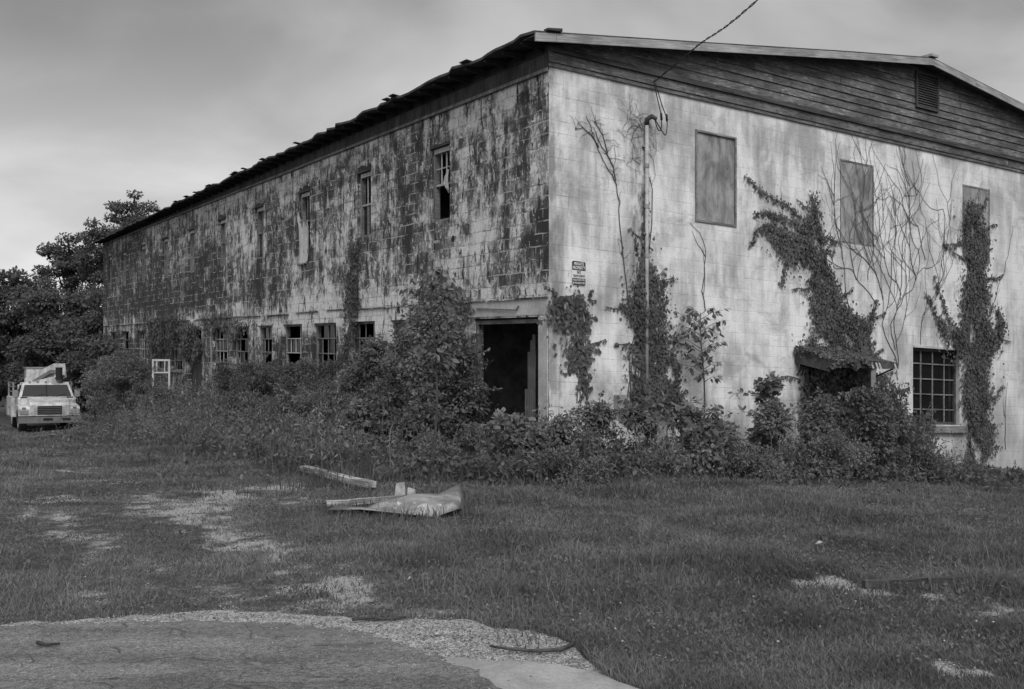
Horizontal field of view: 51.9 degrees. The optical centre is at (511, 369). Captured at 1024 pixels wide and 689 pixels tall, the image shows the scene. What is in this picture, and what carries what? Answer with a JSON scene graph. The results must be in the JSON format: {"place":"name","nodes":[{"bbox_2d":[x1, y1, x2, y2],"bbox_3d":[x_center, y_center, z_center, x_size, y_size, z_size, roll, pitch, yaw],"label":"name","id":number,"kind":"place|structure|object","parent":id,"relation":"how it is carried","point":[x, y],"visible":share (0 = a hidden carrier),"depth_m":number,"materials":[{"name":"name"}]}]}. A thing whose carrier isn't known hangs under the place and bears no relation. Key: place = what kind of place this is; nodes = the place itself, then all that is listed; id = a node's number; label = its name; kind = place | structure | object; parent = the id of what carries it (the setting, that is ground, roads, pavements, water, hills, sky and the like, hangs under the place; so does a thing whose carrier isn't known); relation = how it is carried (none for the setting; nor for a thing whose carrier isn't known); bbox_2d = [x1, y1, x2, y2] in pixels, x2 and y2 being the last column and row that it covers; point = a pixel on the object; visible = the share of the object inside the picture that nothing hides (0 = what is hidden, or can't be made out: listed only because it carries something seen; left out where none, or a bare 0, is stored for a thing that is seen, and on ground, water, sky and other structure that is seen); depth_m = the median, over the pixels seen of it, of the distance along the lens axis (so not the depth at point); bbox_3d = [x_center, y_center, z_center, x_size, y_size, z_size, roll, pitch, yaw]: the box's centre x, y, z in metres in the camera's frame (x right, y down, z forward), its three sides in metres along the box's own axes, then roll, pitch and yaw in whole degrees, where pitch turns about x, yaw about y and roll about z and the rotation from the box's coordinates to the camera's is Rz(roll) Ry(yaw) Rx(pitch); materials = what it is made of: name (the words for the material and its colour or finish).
{"place":"outdoors","nodes":[
{"label":"outdoors","id":0,"kind":"place"},
{"bbox_2d":[0,619,501,688],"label":"road","id":1,"kind":"structure","parent":0,"point":[203,655],"depth_m":5.77,"materials":[{"name":"grey asphalt"}]},
{"bbox_2d":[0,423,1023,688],"bbox_3d":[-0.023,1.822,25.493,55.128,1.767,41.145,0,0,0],"label":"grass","id":2,"kind":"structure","parent":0,"point":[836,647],"depth_m":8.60,"materials":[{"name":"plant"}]},
{"bbox_2d":[0,397,1023,688],"bbox_3d":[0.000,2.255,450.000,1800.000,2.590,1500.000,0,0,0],"label":"ground","id":3,"kind":"structure","parent":0,"point":[56,523],"depth_m":8.96,"materials":[{"name":"soil"}]},
{"bbox_2d":[0,265,60,417],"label":"tree","id":4,"kind":"object","parent":3,"relation":"on","point":[11,287],"visible":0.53,"depth_m":53.36,"materials":[{"name":"grey plant"}]},
{"bbox_2d":[7,363,79,431],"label":"bucket truck","id":5,"kind":"object","parent":3,"relation":"on","point":[42,394],"visible":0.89,"depth_m":42.73,"materials":[{"name":"white metal"}]},
{"bbox_2d":[3,276,100,389],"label":"tree","id":6,"kind":"object","parent":3,"relation":"on","point":[44,310],"visible":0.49,"depth_m":51.12,"materials":[{"name":"grey plant"}]},
{"bbox_2d":[29,232,98,302],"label":"tree","id":7,"kind":"object","parent":3,"relation":"on","point":[60,255],"visible":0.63,"depth_m":59.24,"materials":[{"name":"grey plant"}]},
{"bbox_2d":[43,285,102,420],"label":"tree","id":8,"kind":"object","parent":3,"relation":"on","point":[92,323],"visible":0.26,"depth_m":49.28,"materials":[{"name":"grey plant"}]},
{"bbox_2d":[52,333,102,421],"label":"tree","id":9,"kind":"object","parent":3,"relation":"on","point":[73,365],"visible":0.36,"depth_m":48.12,"materials":[{"name":"grey plant"}]},
{"bbox_2d":[67,217,121,284],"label":"tree","id":10,"kind":"object","parent":3,"relation":"on","point":[89,252],"visible":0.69,"depth_m":57.56,"materials":[{"name":"grey plant"}]},
{"bbox_2d":[66,354,132,425],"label":"bush","id":11,"kind":"object","parent":3,"relation":"on","point":[109,389],"visible":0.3,"depth_m":34.63,"materials":[{"name":"grey plant"}]},
{"bbox_2d":[79,337,126,408],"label":"tree","id":12,"kind":"object","parent":3,"relation":"on","point":[104,348],"visible":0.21,"depth_m":43.30,"materials":[{"name":"grey plant"}]},
{"bbox_2d":[84,349,166,433],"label":"bush","id":13,"kind":"object","parent":3,"relation":"on","point":[124,378],"visible":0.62,"depth_m":30.68,"materials":[{"name":"grey plant"}]},
{"bbox_2d":[103,189,159,226],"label":"tree","id":14,"kind":"object","parent":3,"relation":"on","point":[119,209],"visible":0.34,"depth_m":61.43,"materials":[{"name":"grey plant"}]},
{"bbox_2d":[127,382,186,420],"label":"bush","id":15,"kind":"object","parent":3,"relation":"on","point":[156,391],"visible":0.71,"depth_m":29.56,"materials":[{"name":"grey plant"}]},
{"bbox_2d":[199,357,252,415],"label":"bush","id":16,"kind":"object","parent":3,"relation":"on","point":[222,381],"visible":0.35,"depth_m":26.95,"materials":[{"name":"grey plant"}]},
{"bbox_2d":[211,352,282,427],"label":"bush","id":17,"kind":"object","parent":3,"relation":"on","point":[248,371],"visible":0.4,"depth_m":25.18,"materials":[{"name":"grey plant"}]},
{"bbox_2d":[216,394,287,432],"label":"bush","id":18,"kind":"object","parent":3,"relation":"on","point":[267,404],"visible":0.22,"depth_m":22.05,"materials":[{"name":"grey plant"}]},
{"bbox_2d":[235,360,293,420],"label":"bush","id":19,"kind":"object","parent":3,"relation":"on","point":[265,373],"visible":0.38,"depth_m":24.82,"materials":[{"name":"grey plant"}]},
{"bbox_2d":[253,362,306,420],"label":"bush","id":20,"kind":"object","parent":3,"relation":"on","point":[283,379],"visible":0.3,"depth_m":24.44,"materials":[{"name":"grey plant"}]},
{"bbox_2d":[254,382,329,439],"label":"bush","id":21,"kind":"object","parent":3,"relation":"on","point":[289,402],"visible":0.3,"depth_m":21.57,"materials":[{"name":"grey plant"}]},
{"bbox_2d":[0,610,602,673],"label":"gravel shoulder","id":22,"kind":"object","parent":3,"relation":"on","point":[421,625],"visible":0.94,"depth_m":6.40},
{"bbox_2d":[489,642,573,652],"bbox_3d":[0.118,1.570,5.940,0.485,0.027,0.138,0,0,-4],"label":"fallen stick","id":23,"kind":"object","parent":22,"relation":"on","point":[565,647],"visible":1,"depth_m":5.90,"materials":[{"name":"black plant"}]},
{"bbox_2d":[266,382,338,447],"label":"bush","id":24,"kind":"object","parent":3,"relation":"on","point":[315,399],"visible":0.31,"depth_m":20.31,"materials":[{"name":"grey plant"}]},
{"bbox_2d":[288,357,344,405],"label":"bush","id":25,"kind":"object","parent":3,"relation":"on","point":[307,367],"visible":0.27,"depth_m":23.15,"materials":[{"name":"grey plant"}]},
{"bbox_2d":[293,396,354,445],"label":"bush","id":26,"kind":"object","parent":3,"relation":"on","point":[309,418],"visible":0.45,"depth_m":18.61,"materials":[{"name":"grey plant"}]},
{"bbox_2d":[291,359,361,418],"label":"bush","id":27,"kind":"object","parent":3,"relation":"on","point":[332,369],"visible":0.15,"depth_m":22.26,"materials":[{"name":"grey plant"}]},
{"bbox_2d":[299,465,375,487],"bbox_3d":[-2.483,1.496,14.795,0.170,0.100,2.569,0,0,-31],"label":"plank","id":28,"kind":"object","parent":3,"relation":"on","point":[366,482],"visible":0.69,"depth_m":14.43,"materials":[{"name":"grey wood"}]},
{"bbox_2d":[308,422,385,459],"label":"weed clump","id":29,"kind":"object","parent":3,"relation":"on","point":[345,436],"visible":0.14,"depth_m":17.57,"materials":[{"name":"grey plant"}]},
{"bbox_2d":[312,365,387,434],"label":"bush","id":30,"kind":"object","parent":3,"relation":"on","point":[350,384],"visible":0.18,"depth_m":20.24,"materials":[{"name":"grey plant"}]},
{"bbox_2d":[325,496,396,506],"bbox_3d":[-1.741,1.539,12.343,0.874,0.089,0.128,0,0,-17],"label":"plank","id":31,"kind":"object","parent":3,"relation":"on","point":[346,502],"visible":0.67,"depth_m":12.26,"materials":[{"name":"grey wood"}]},
{"bbox_2d":[316,392,406,450],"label":"bush","id":32,"kind":"object","parent":3,"relation":"on","point":[363,411],"visible":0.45,"depth_m":18.57,"materials":[{"name":"grey plant"}]},
{"bbox_2d":[334,334,402,429],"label":"bush","id":33,"kind":"object","parent":3,"relation":"on","point":[374,349],"visible":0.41,"depth_m":20.49,"materials":[{"name":"grey plant"}]},
{"bbox_2d":[360,324,427,441],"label":"bush","id":34,"kind":"object","parent":3,"relation":"on","point":[390,386],"visible":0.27,"depth_m":19.42,"materials":[{"name":"grey plant"}]},
{"bbox_2d":[328,484,463,516],"bbox_3d":[-1.087,1.479,11.737,1.663,0.236,1.033,0,0,-29],"label":"tin sheet","id":35,"kind":"object","parent":3,"relation":"on","point":[450,497],"visible":0.84,"depth_m":11.84,"materials":[{"name":"grey metal"}]},
{"bbox_2d":[383,426,462,466],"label":"weed clump","id":36,"kind":"object","parent":3,"relation":"on","point":[426,441],"visible":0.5,"depth_m":16.14,"materials":[{"name":"grey plant"}]},
{"bbox_2d":[392,261,464,467],"bbox_3d":[-1.181,-0.074,14.973,1.029,2.936,0.676,0,0,0],"label":"sapling","id":37,"kind":"object","parent":3,"relation":"on","point":[436,358],"visible":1,"depth_m":14.98,"materials":[{"name":"grey plant"}]},
{"bbox_2d":[379,382,483,448],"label":"bush","id":38,"kind":"object","parent":3,"relation":"on","point":[424,397],"visible":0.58,"depth_m":17.24,"materials":[{"name":"grey plant"}]},
{"bbox_2d":[396,284,489,450],"bbox_3d":[-1.187,0.095,18.357,1.645,3.205,1.684,0,0,0],"label":"shrub","id":39,"kind":"object","parent":3,"relation":"on","point":[424,375],"visible":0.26,"depth_m":18.20,"materials":[{"name":"grey plant"}]},
{"bbox_2d":[426,337,502,458],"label":"shrub","id":40,"kind":"object","parent":3,"relation":"on","point":[474,404],"visible":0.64,"depth_m":17.57,"materials":[{"name":"grey plant"}]},
{"bbox_2d":[440,419,494,457],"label":"bush","id":41,"kind":"object","parent":3,"relation":"on","point":[470,432],"visible":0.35,"depth_m":16.64,"materials":[{"name":"grey plant"}]},
{"bbox_2d":[0,438,1023,633],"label":"seed stalks","id":42,"kind":"object","parent":3,"relation":"on","point":[425,566],"visible":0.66,"depth_m":9.03,"materials":[{"name":"grey plant"}]},
{"bbox_2d":[52,376,974,483],"bbox_3d":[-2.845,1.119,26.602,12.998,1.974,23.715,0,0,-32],"label":"weed leaves","id":43,"kind":"object","parent":3,"relation":"on","point":[221,417],"visible":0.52,"depth_m":17.75,"materials":[{"name":"grey plant"}]},
{"bbox_2d":[5,394,1023,497],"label":"undergrowth","id":44,"kind":"object","parent":3,"relation":"on","point":[507,465],"visible":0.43,"depth_m":16.98,"materials":[{"name":"plant"}]},
{"bbox_2d":[473,407,560,465],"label":"weed clump","id":45,"kind":"object","parent":3,"relation":"on","point":[501,420],"visible":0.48,"depth_m":15.84,"materials":[{"name":"grey plant"}]},
{"bbox_2d":[442,657,638,688],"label":"concrete pad","id":46,"kind":"object","parent":3,"relation":"on","point":[523,675],"visible":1,"depth_m":5.48,"materials":[{"name":"grey concrete"}]},
{"bbox_2d":[90,28,1023,469],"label":"factory building","id":47,"kind":"structure","parent":3,"relation":"on","point":[516,218],"depth_m":20.71,"materials":[{"name":"painted concrete block"},{"name":"wood"},{"name":"metal"}]},
{"bbox_2d":[144,313,202,367],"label":"ivy","id":48,"kind":"object","parent":47,"relation":"attached to","point":[184,349],"visible":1,"depth_m":36.49,"materials":[{"name":"grey plant"}]},
{"bbox_2d":[192,347,200,387],"bbox_3d":[-10.480,-0.089,35.106,0.040,1.379,1.250,0,0,-32],"label":"door","id":49,"kind":"structure","parent":47,"relation":"in","point":[196,371],"depth_m":35.16,"materials":[{"name":"grey wood"}]},
{"bbox_2d":[211,327,227,376],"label":"window frame","id":50,"kind":"structure","parent":47,"relation":"in","point":[219,342],"depth_m":32.87,"materials":[{"name":"grey wood"}]},
{"bbox_2d":[218,214,225,265],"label":"window frame","id":51,"kind":"structure","parent":47,"relation":"in","point":[221,218],"depth_m":32.52,"materials":[{"name":"grey wood"}]},
{"bbox_2d":[198,312,257,340],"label":"ivy","id":52,"kind":"object","parent":47,"relation":"attached to","point":[215,324],"visible":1,"depth_m":31.89,"materials":[{"name":"grey plant"}]},
{"bbox_2d":[236,326,248,378],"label":"window frame","id":53,"kind":"structure","parent":47,"relation":"in","point":[237,336],"depth_m":31.12,"materials":[{"name":"grey wood"}]},
{"bbox_2d":[254,202,263,258],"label":"window frame","id":54,"kind":"structure","parent":47,"relation":"in","point":[260,235],"depth_m":29.64,"materials":[{"name":"grey wood"}]},
{"bbox_2d":[261,325,271,370],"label":"window frame","id":55,"kind":"structure","parent":47,"relation":"in","point":[263,342],"depth_m":29.32,"materials":[{"name":"grey wood"}]},
{"bbox_2d":[286,324,301,379],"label":"window frame","id":56,"kind":"structure","parent":47,"relation":"in","point":[297,341],"depth_m":27.45,"materials":[{"name":"grey wood"}]},
{"bbox_2d":[297,212,307,265],"bbox_3d":[-5.250,-3.310,26.446,0.083,1.385,0.783,0,0,-32],"label":"torn curtain","id":57,"kind":"object","parent":47,"relation":"hanging from","point":[303,242],"visible":1,"depth_m":26.49,"materials":[{"name":"white fabric"}]},
{"bbox_2d":[298,185,309,247],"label":"window frame","id":58,"kind":"structure","parent":47,"relation":"in","point":[306,188],"depth_m":26.63,"materials":[{"name":"grey wood"}]},
{"bbox_2d":[311,323,336,386],"bbox_3d":[-4.467,-0.360,25.327,0.190,1.553,1.530,0,0,-32],"label":"window frame","id":59,"kind":"structure","parent":47,"relation":"in","point":[320,341],"depth_m":25.53,"materials":[{"name":"grey wood"}]},
{"bbox_2d":[340,237,361,367],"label":"ivy","id":60,"kind":"object","parent":47,"relation":"attached to","point":[352,305],"visible":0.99,"depth_m":23.82,"materials":[{"name":"grey plant"}]},
{"bbox_2d":[347,321,374,389],"bbox_3d":[-3.305,-0.312,23.464,0.190,1.552,1.480,0,0,-32],"label":"window frame","id":61,"kind":"structure","parent":47,"relation":"in","point":[356,341],"depth_m":23.90,"materials":[{"name":"grey wood"}]},
{"bbox_2d":[357,163,370,237],"bbox_3d":[-3.214,-3.732,23.345,0.182,1.607,0.720,0,0,-32],"label":"window frame","id":62,"kind":"structure","parent":47,"relation":"in","point":[365,209],"depth_m":23.52,"materials":[{"name":"grey wood"}]},
{"bbox_2d":[401,268,474,346],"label":"ivy","id":63,"kind":"object","parent":47,"relation":"attached to","point":[457,310],"visible":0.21,"depth_m":19.73,"materials":[{"name":"grey plant"}]},
{"bbox_2d":[429,137,449,221],"bbox_3d":[-1.329,-3.646,20.325,0.181,1.594,0.800,0,0,-32],"label":"window frame","id":64,"kind":"structure","parent":47,"relation":"in","point":[438,144],"depth_m":20.57,"materials":[{"name":"grey wood"}]},
{"bbox_2d":[536,285,606,402],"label":"ivy","id":65,"kind":"object","parent":47,"relation":"attached to","point":[573,361],"visible":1,"depth_m":17.35,"materials":[{"name":"grey plant"}]},
{"bbox_2d":[572,260,585,286],"bbox_3d":[1.105,-1.594,17.425,0.286,0.424,0.010,0,0,-32],"label":"warning sign","id":66,"kind":"object","parent":47,"relation":"attached to","point":[578,273],"visible":1,"depth_m":17.42,"materials":[{"name":"white metal"}]},
{"bbox_2d":[571,108,631,319],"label":"bare vine","id":67,"kind":"object","parent":47,"relation":"attached to","point":[606,151],"visible":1,"depth_m":17.75,"materials":[{"name":"grey plant"}]},
{"bbox_2d":[605,191,688,426],"bbox_3d":[2.372,-1.068,18.132,1.835,4.084,0.167,0,0,-32],"label":"ivy","id":68,"kind":"object","parent":47,"relation":"attached to","point":[638,380],"visible":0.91,"depth_m":18.14,"materials":[{"name":"grey plant"}]},
{"bbox_2d":[642,83,667,401],"bbox_3d":[2.464,-2.087,18.131,0.467,5.717,0.180,0,0,0],"label":"electrical conduit","id":69,"kind":"object","parent":47,"relation":"attached to","point":[646,146],"visible":0.98,"depth_m":18.10,"materials":[{"name":"metal"}]},
{"bbox_2d":[652,0,757,82],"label":"power cable","id":70,"kind":"object","parent":69,"relation":"attached to","point":[718,31],"visible":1,"depth_m":15.73,"materials":[{"name":"black rubber"}]},
{"bbox_2d":[695,129,736,226],"bbox_3d":[3.675,-3.452,19.059,0.990,1.677,0.085,0,0,-32],"label":"window frame","id":71,"kind":"structure","parent":47,"relation":"in","point":[696,130],"depth_m":19.12,"materials":[{"name":"grey wood"}]},
{"bbox_2d":[744,174,886,370],"bbox_3d":[5.976,-1.794,20.378,3.986,3.640,0.170,0,0,-32],"label":"ivy","id":72,"kind":"object","parent":47,"relation":"attached to","point":[823,301],"visible":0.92,"depth_m":20.34,"materials":[{"name":"grey plant"}]},
{"bbox_2d":[781,135,900,304],"bbox_3d":[6.499,-2.946,20.786,3.637,3.513,0.014,0,0,-32],"label":"bare vine","id":73,"kind":"object","parent":47,"relation":"attached to","point":[854,206],"visible":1,"depth_m":21.04,"materials":[{"name":"grey plant"}]},
{"bbox_2d":[794,351,898,409],"bbox_3d":[6.446,1.227,20.247,1.930,3.277,0.882,0,0,-32],"label":"awning","id":74,"kind":"object","parent":47,"relation":"attached to","point":[814,361],"visible":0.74,"depth_m":20.04,"materials":[{"name":"metal"}]},
{"bbox_2d":[794,344,872,371],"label":"ivy","id":75,"kind":"object","parent":74,"relation":"on","point":[837,358],"visible":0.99,"depth_m":19.67,"materials":[{"name":"grey plant"}]},
{"bbox_2d":[840,159,873,246],"bbox_3d":[6.882,-3.323,21.077,1.010,1.687,0.056,0,0,-32],"label":"window frame","id":76,"kind":"structure","parent":47,"relation":"in","point":[840,159],"depth_m":21.19,"materials":[{"name":"grey wood"}]},
{"bbox_2d":[781,346,940,462],"bbox_3d":[7.180,1.028,20.867,4.612,2.993,0.621,0,0,-32],"label":"ivy","id":77,"kind":"object","parent":47,"relation":"attached to","point":[828,385],"visible":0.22,"depth_m":20.62,"materials":[{"name":"grey plant"}]},
{"bbox_2d":[819,141,946,377],"bbox_3d":[7.619,-2.229,21.484,3.977,4.873,0.016,0,0,-32],"label":"bare vine","id":78,"kind":"object","parent":47,"relation":"attached to","point":[893,200],"visible":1,"depth_m":21.65,"materials":[{"name":"grey plant"}]},
{"bbox_2d":[871,142,982,344],"bbox_3d":[8.827,-2.614,22.238,3.743,4.180,0.013,0,0,-32],"label":"bare vine","id":79,"kind":"object","parent":47,"relation":"attached to","point":[944,250],"visible":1,"depth_m":22.31,"materials":[{"name":"grey plant"}]},
{"bbox_2d":[913,348,955,424],"bbox_3d":[8.961,0.364,22.478,1.560,1.667,0.060,0,0,-32],"label":"window frame","id":80,"kind":"structure","parent":47,"relation":"in","point":[934,377],"depth_m":22.57,"materials":[{"name":"grey wood"}]},
{"bbox_2d":[924,194,1012,467],"bbox_3d":[9.994,-0.592,22.877,3.082,6.607,0.190,0,0,-32],"label":"ivy","id":81,"kind":"object","parent":47,"relation":"attached to","point":[982,357],"visible":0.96,"depth_m":22.98,"materials":[{"name":"grey plant"}]},
{"bbox_2d":[962,184,989,263],"bbox_3d":[10.170,-3.186,23.128,0.980,1.686,0.056,0,0,-32],"label":"window frame","id":82,"kind":"structure","parent":47,"relation":"in","point":[962,184],"depth_m":23.32,"materials":[{"name":"grey wood"}]},
{"bbox_2d":[526,410,601,480],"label":"weed clump","id":83,"kind":"object","parent":3,"relation":"on","point":[561,431],"visible":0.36,"depth_m":15.71,"materials":[{"name":"grey plant"}]},
{"bbox_2d":[515,444,616,485],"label":"weed clump","id":84,"kind":"object","parent":3,"relation":"on","point":[572,472],"visible":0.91,"depth_m":14.82,"materials":[{"name":"grey plant"}]},
{"bbox_2d":[562,390,626,467],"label":"bush","id":85,"kind":"object","parent":3,"relation":"on","point":[605,412],"visible":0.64,"depth_m":16.23,"materials":[{"name":"grey plant"}]},
{"bbox_2d":[605,390,682,471],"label":"bush","id":86,"kind":"object","parent":3,"relation":"on","point":[638,411],"visible":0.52,"depth_m":16.55,"materials":[{"name":"grey plant"}]},
{"bbox_2d":[616,440,713,477],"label":"weed clump","id":87,"kind":"object","parent":3,"relation":"on","point":[663,455],"visible":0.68,"depth_m":15.68,"materials":[{"name":"grey plant"}]},
{"bbox_2d":[672,305,730,411],"bbox_3d":[3.273,0.156,18.285,1.002,2.564,0.682,0,0,0],"label":"sapling","id":88,"kind":"object","parent":3,"relation":"on","point":[695,314],"visible":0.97,"depth_m":18.26,"materials":[{"name":"grey plant"}]},
{"bbox_2d":[660,396,745,472],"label":"bush","id":89,"kind":"object","parent":3,"relation":"on","point":[687,415],"visible":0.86,"depth_m":16.98,"materials":[{"name":"grey plant"}]},
{"bbox_2d":[704,404,738,470],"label":"bush","id":90,"kind":"object","parent":3,"relation":"on","point":[726,429],"visible":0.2,"depth_m":17.53,"materials":[{"name":"grey plant"}]},
{"bbox_2d":[712,442,794,485],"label":"weed clump","id":91,"kind":"object","parent":3,"relation":"on","point":[773,463],"visible":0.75,"depth_m":17.05,"materials":[{"name":"grey plant"}]},
{"bbox_2d":[728,371,795,473],"bbox_3d":[4.387,1.009,18.218,1.290,1.985,0.907,0,0,0],"label":"sapling","id":92,"kind":"object","parent":3,"relation":"on","point":[772,388],"visible":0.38,"depth_m":18.25,"materials":[{"name":"grey plant"}]},
{"bbox_2d":[732,398,817,469],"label":"bush","id":93,"kind":"object","parent":3,"relation":"on","point":[775,410],"visible":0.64,"depth_m":17.78,"materials":[{"name":"grey plant"}]},
{"bbox_2d":[784,386,859,475],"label":"bush","id":94,"kind":"object","parent":3,"relation":"on","point":[819,411],"visible":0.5,"depth_m":18.64,"materials":[{"name":"grey plant"}]},
{"bbox_2d":[794,425,879,482],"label":"bush","id":95,"kind":"object","parent":3,"relation":"on","point":[835,447],"visible":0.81,"depth_m":17.82,"materials":[{"name":"grey plant"}]},
{"bbox_2d":[829,382,901,480],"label":"bush","id":96,"kind":"object","parent":3,"relation":"on","point":[858,401],"visible":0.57,"depth_m":18.75,"materials":[{"name":"grey plant"}]},
{"bbox_2d":[841,387,910,476],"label":"bush","id":97,"kind":"object","parent":3,"relation":"on","point":[881,401],"visible":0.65,"depth_m":18.73,"materials":[{"name":"grey plant"}]},
{"bbox_2d":[882,401,944,483],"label":"bush","id":98,"kind":"object","parent":3,"relation":"on","point":[903,417],"visible":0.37,"depth_m":19.60,"materials":[{"name":"grey plant"}]},
{"bbox_2d":[862,575,968,587],"bbox_3d":[2.974,1.560,7.753,0.814,0.063,0.076,0,0,-8],"label":"plank","id":99,"kind":"object","parent":3,"relation":"on","point":[902,580],"visible":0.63,"depth_m":7.73,"materials":[{"name":"grey wood"}]},
{"bbox_2d":[895,431,953,474],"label":"bush","id":100,"kind":"object","parent":3,"relation":"on","point":[924,453],"visible":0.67,"depth_m":19.65,"materials":[{"name":"grey plant"}]},
{"bbox_2d":[0,476,1023,688],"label":"gravel","id":101,"kind":"structure","parent":0,"point":[433,635],"depth_m":6.65,"materials":[{"name":"grey gravel"}]},
{"bbox_2d":[0,0,1023,314],"label":"sky","id":102,"kind":"structure","parent":0,"point":[100,100],"materials":[{"name":"grey"}]},
{"bbox_2d":[57,395,1023,593],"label":"tall grass","id":103,"kind":"structure","parent":0,"point":[367,468],"depth_m":15.14,"materials":[{"name":"grey plant"}]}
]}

